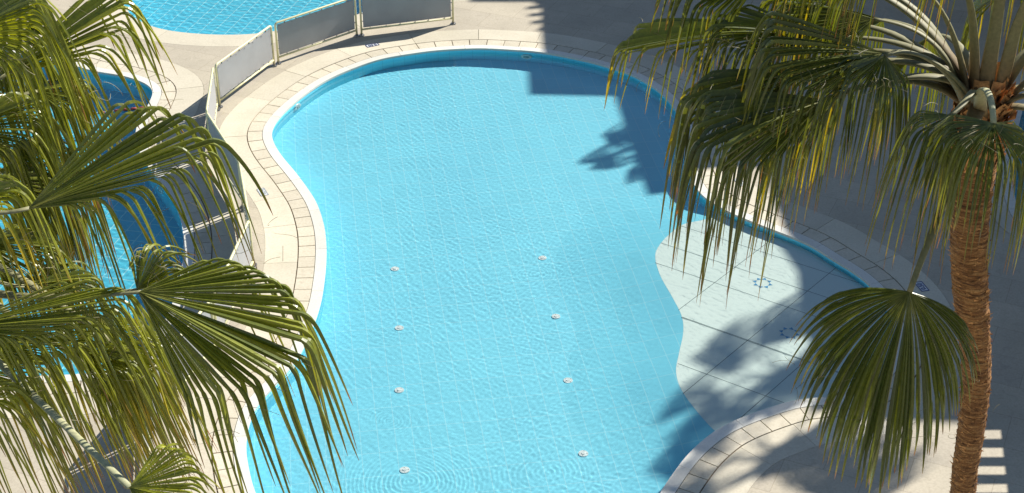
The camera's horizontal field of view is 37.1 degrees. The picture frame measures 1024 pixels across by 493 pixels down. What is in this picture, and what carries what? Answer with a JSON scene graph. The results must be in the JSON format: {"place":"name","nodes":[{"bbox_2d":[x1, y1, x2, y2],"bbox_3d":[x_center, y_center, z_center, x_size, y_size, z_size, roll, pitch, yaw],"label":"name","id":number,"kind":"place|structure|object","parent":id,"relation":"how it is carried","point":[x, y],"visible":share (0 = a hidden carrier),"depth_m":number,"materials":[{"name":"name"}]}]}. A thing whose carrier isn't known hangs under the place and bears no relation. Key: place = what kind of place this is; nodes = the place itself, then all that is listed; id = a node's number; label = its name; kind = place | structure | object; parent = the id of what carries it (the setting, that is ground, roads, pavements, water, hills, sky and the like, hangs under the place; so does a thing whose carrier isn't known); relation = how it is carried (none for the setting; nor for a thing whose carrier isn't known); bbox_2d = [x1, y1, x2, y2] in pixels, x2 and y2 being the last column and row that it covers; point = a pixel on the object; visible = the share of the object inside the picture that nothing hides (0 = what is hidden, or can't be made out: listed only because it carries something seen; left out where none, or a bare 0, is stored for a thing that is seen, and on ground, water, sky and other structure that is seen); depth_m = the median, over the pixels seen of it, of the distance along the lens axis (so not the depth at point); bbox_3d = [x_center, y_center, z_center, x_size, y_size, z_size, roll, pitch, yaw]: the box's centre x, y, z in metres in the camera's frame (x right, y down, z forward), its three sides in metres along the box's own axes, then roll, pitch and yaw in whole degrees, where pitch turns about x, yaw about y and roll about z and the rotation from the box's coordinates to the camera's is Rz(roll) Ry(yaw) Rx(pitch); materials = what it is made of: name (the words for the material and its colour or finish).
{"place":"outdoors","nodes":[
{"label":"outdoors","id":0,"kind":"place"},
{"bbox_2d":[0,61,183,375],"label":"water","id":1,"kind":"structure","parent":0,"point":[131,229],"depth_m":31.94,"materials":[{"name":"blue liquid"}]},
{"bbox_2d":[75,106,143,117],"bbox_3d":[-9.992,-3.138,36.259,2.569,0.072,0.145,-10,33,-16],"label":"float line","id":2,"kind":"object","parent":1,"relation":"on","point":[125,109],"visible":0.18,"depth_m":36.46,"materials":[{"name":"plastic"}]},
{"bbox_2d":[3,57,232,390],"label":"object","id":3,"kind":"object","parent":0,"point":[197,193],"visible":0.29,"depth_m":32.09,"materials":[{"name":"concrete"}]},
{"bbox_2d":[0,43,211,394],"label":"coping tiles","id":4,"kind":"object","parent":3,"relation":"on","point":[170,92],"visible":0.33,"depth_m":32.91,"materials":[{"name":"beige tile"}]},
{"bbox_2d":[0,35,243,418],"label":"coping slabs","id":5,"kind":"structure","parent":3,"relation":"on","point":[187,83],"depth_m":34.01,"materials":[{"name":"beige stone"}]},
{"bbox_2d":[122,0,361,34],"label":"water","id":6,"kind":"structure","parent":0,"point":[226,17],"depth_m":41.64,"materials":[{"name":"blue liquid"}]},
{"bbox_2d":[0,0,1023,492],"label":"deck","id":7,"kind":"structure","parent":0,"point":[616,22],"depth_m":31.98,"materials":[{"name":"concrete"}]},
{"bbox_2d":[140,434,153,489],"bbox_3d":[-5.912,3.165,24.588,0.150,1.120,1.929,-6,32,-10],"label":"fence panel","id":8,"kind":"object","parent":7,"relation":"on","point":[144,454],"visible":0.03,"depth_m":23.97,"materials":[{"name":"grey glass"}]},
{"bbox_2d":[0,0,358,492],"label":"palm tree","id":9,"kind":"object","parent":7,"relation":"on","point":[35,193],"visible":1,"depth_m":11.31,"materials":[{"name":"green plant"}]},
{"bbox_2d":[151,302,216,433],"bbox_3d":[-5.742,2.043,26.443,0.150,1.120,2.642,9,32,14],"label":"fence panel","id":10,"kind":"object","parent":7,"relation":"on","point":[207,315],"visible":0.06,"depth_m":26.84,"materials":[{"name":"grey glass"}]},
{"bbox_2d":[205,68,220,154],"bbox_3d":[-6.893,-3.148,35.027,0.150,1.120,2.434,-3,31,-5],"label":"fence panel","id":11,"kind":"object","parent":7,"relation":"on","point":[212,108],"visible":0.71,"depth_m":35.27,"materials":[{"name":"beige paint"}]},
{"bbox_2d":[206,113,242,208],"bbox_3d":[-6.221,-1.905,32.972,0.150,1.120,2.670,-13,34,-21],"label":"fence panel","id":12,"kind":"object","parent":7,"relation":"on","point":[215,132],"visible":0.56,"depth_m":32.75,"materials":[{"name":"beige paint"}]},
{"bbox_2d":[212,220,256,348],"bbox_3d":[-5.241,0.657,28.735,0.150,1.120,2.891,3,31,4],"label":"fence panel","id":13,"kind":"object","parent":7,"relation":"on","point":[242,258],"visible":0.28,"depth_m":29.28,"materials":[{"name":"white glass"}]},
{"bbox_2d":[215,25,276,107],"bbox_3d":[-6.488,-4.426,37.139,0.150,1.120,2.705,12,33,19],"label":"fence panel","id":14,"kind":"object","parent":7,"relation":"on","point":[243,64],"visible":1,"depth_m":37.05,"materials":[{"name":"beige paint"}]},
{"bbox_2d":[238,164,256,265],"bbox_3d":[-5.394,-0.677,30.941,0.150,1.120,2.398,-7,32,-11],"label":"fence panel","id":15,"kind":"object","parent":7,"relation":"on","point":[243,192],"visible":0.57,"depth_m":31.04,"materials":[{"name":"beige paint"}]},
{"bbox_2d":[274,0,358,64],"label":"fence panel","id":16,"kind":"object","parent":7,"relation":"on","point":[314,27],"visible":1,"depth_m":38.95,"materials":[{"name":"beige paint"}]},
{"bbox_2d":[359,0,455,35],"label":"fence panel","id":17,"kind":"object","parent":7,"relation":"on","point":[379,12],"visible":1,"depth_m":40.12,"materials":[{"name":"beige paint"}]},
{"bbox_2d":[604,0,1023,492],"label":"palm tree","id":18,"kind":"object","parent":7,"relation":"on","point":[975,131],"visible":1,"depth_m":13.51,"materials":[{"name":"green plant"}]},
{"bbox_2d":[175,29,948,492],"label":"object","id":19,"kind":"object","parent":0,"point":[313,277],"visible":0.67,"depth_m":30.56,"materials":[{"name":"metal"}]},
{"bbox_2d":[171,29,960,492],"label":"coping slabs","id":20,"kind":"structure","parent":19,"relation":"on","point":[743,467],"depth_m":31.39,"materials":[{"name":"beige stone"}]},
{"bbox_2d":[257,188,268,195],"bbox_3d":[-5.374,-1.178,32.846,0.170,0.006,0.340,-14,34,-21],"label":"depth marker","id":21,"kind":"object","parent":20,"relation":"on","point":[265,192],"visible":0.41,"depth_m":32.85,"materials":[{"name":"tile"}]},
{"bbox_2d":[365,43,378,46],"bbox_3d":[-3.623,-5.229,39.544,0.340,0.006,0.170,-16,35,-25],"label":"depth marker","id":22,"kind":"object","parent":20,"relation":"on","point":[372,44],"visible":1,"depth_m":39.52,"materials":[{"name":"white tile"}]},
{"bbox_2d":[916,281,929,291],"bbox_3d":[7.963,0.774,29.619,0.170,0.006,0.340,-7,32,-11],"label":"depth marker","id":23,"kind":"object","parent":20,"relation":"on","point":[921,285],"visible":0.99,"depth_m":29.61,"materials":[{"name":"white tile"}]},
{"bbox_2d":[212,40,924,492],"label":"coping tiles","id":24,"kind":"object","parent":19,"relation":"on","point":[712,460],"visible":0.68,"depth_m":30.78,"materials":[{"name":"beige tile"}]},
{"bbox_2d":[246,52,892,492],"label":"water","id":25,"kind":"structure","parent":0,"point":[510,296],"depth_m":29.60,"materials":[{"name":"blue liquid"}]},
{"bbox_2d":[1012,111,1023,211],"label":"water","id":26,"kind":"structure","parent":0,"point":[1021,124],"depth_m":33.85,"materials":[{"name":"blue liquid"}]},
{"label":"pool floor","id":27,"kind":"structure","parent":0,"visible":0},
{"bbox_2d":[250,50,890,422],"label":"pool wall","id":28,"kind":"structure","parent":27,"relation":"on","point":[560,58],"depth_m":38.20,"materials":[{"name":"tile"}]},
{"bbox_2d":[233,45,903,492],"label":"pool lip","id":29,"kind":"object","parent":28,"relation":"on","point":[697,453],"visible":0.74,"depth_m":30.84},
{"label":"pool floor","id":30,"kind":"structure","parent":0,"visible":0},
{"bbox_2d":[40,61,156,179],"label":"pool wall","id":31,"kind":"structure","parent":30,"relation":"on","point":[115,77],"depth_m":38.09,"materials":[{"name":"tile"}]},
{"bbox_2d":[1,49,194,382],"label":"pool lip","id":32,"kind":"object","parent":31,"relation":"on","point":[154,101],"visible":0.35,"depth_m":33.06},
{"label":"pool floor","id":33,"kind":"structure","parent":0,"visible":0},
{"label":"pool wall","id":34,"kind":"structure","parent":33,"relation":"on","visible":0},
{"bbox_2d":[1002,91,1023,222],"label":"pool lip","id":35,"kind":"object","parent":34,"relation":"on","point":[1012,202],"visible":0.29,"depth_m":33.18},
{"label":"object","id":36,"kind":"structure","parent":0,"visible":0},
{"bbox_2d":[100,0,362,46],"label":"coping slabs","id":37,"kind":"structure","parent":36,"relation":"on","point":[175,37],"depth_m":40.03,"materials":[{"name":"beige stone"}]},
{"label":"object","id":38,"kind":"structure","parent":0,"visible":0},
{"bbox_2d":[991,69,1023,240],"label":"coping slabs","id":39,"kind":"structure","parent":38,"relation":"on","point":[1004,206],"depth_m":32.03,"materials":[{"name":"beige stone"}]}
]}

